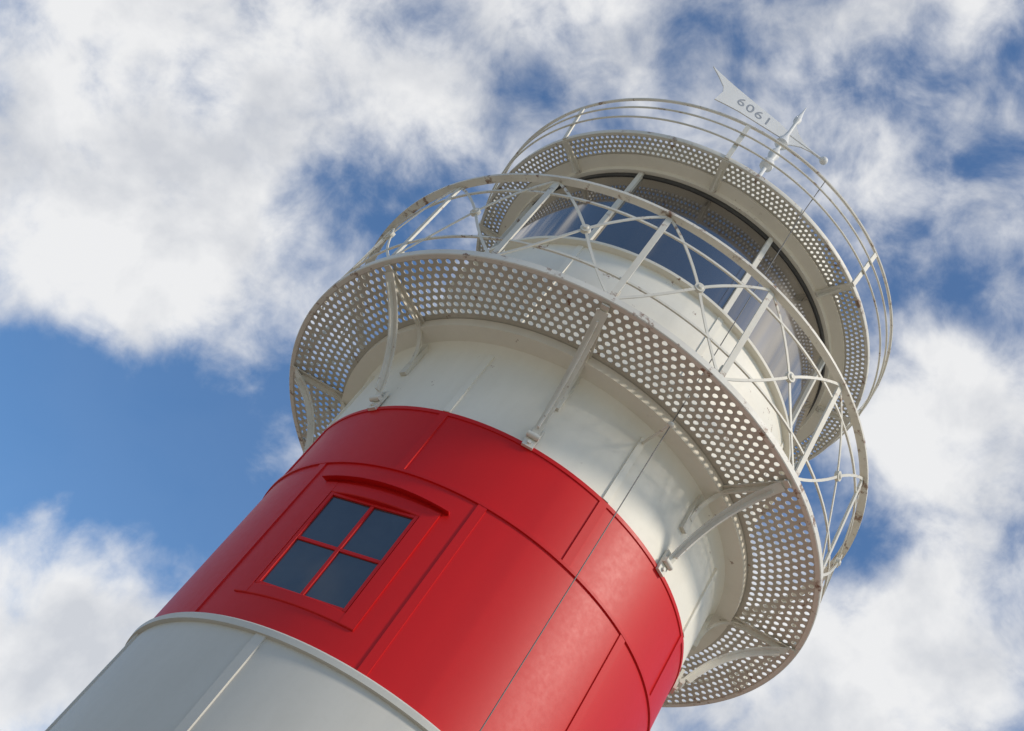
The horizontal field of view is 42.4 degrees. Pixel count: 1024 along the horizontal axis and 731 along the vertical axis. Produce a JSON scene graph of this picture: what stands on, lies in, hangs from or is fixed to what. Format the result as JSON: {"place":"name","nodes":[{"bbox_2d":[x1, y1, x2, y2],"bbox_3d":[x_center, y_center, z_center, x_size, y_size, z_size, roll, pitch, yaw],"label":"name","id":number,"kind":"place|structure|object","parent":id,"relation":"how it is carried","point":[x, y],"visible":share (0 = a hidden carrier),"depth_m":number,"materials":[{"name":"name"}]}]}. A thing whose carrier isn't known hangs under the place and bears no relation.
{"place":"outdoors","nodes":[
{"label":"outdoors","id":0,"kind":"place"},
{"bbox_2d":[45,66,892,730],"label":"lighthouse","id":1,"kind":"object","parent":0,"point":[543,472],"visible":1,"depth_m":8.35,"materials":[{"name":"paint"}]},
{"bbox_2d":[234,474,449,631],"bbox_3d":[-0.968,1.041,7.503,0.903,0.984,0.194,12,-47,27],"label":"window","id":2,"kind":"structure","parent":1,"relation":"in","point":[340,553],"depth_m":7.48,"materials":[{"name":"red paint"}]},
{"bbox_2d":[0,0,1023,730],"label":"sky","id":3,"kind":"structure","parent":0,"point":[182,182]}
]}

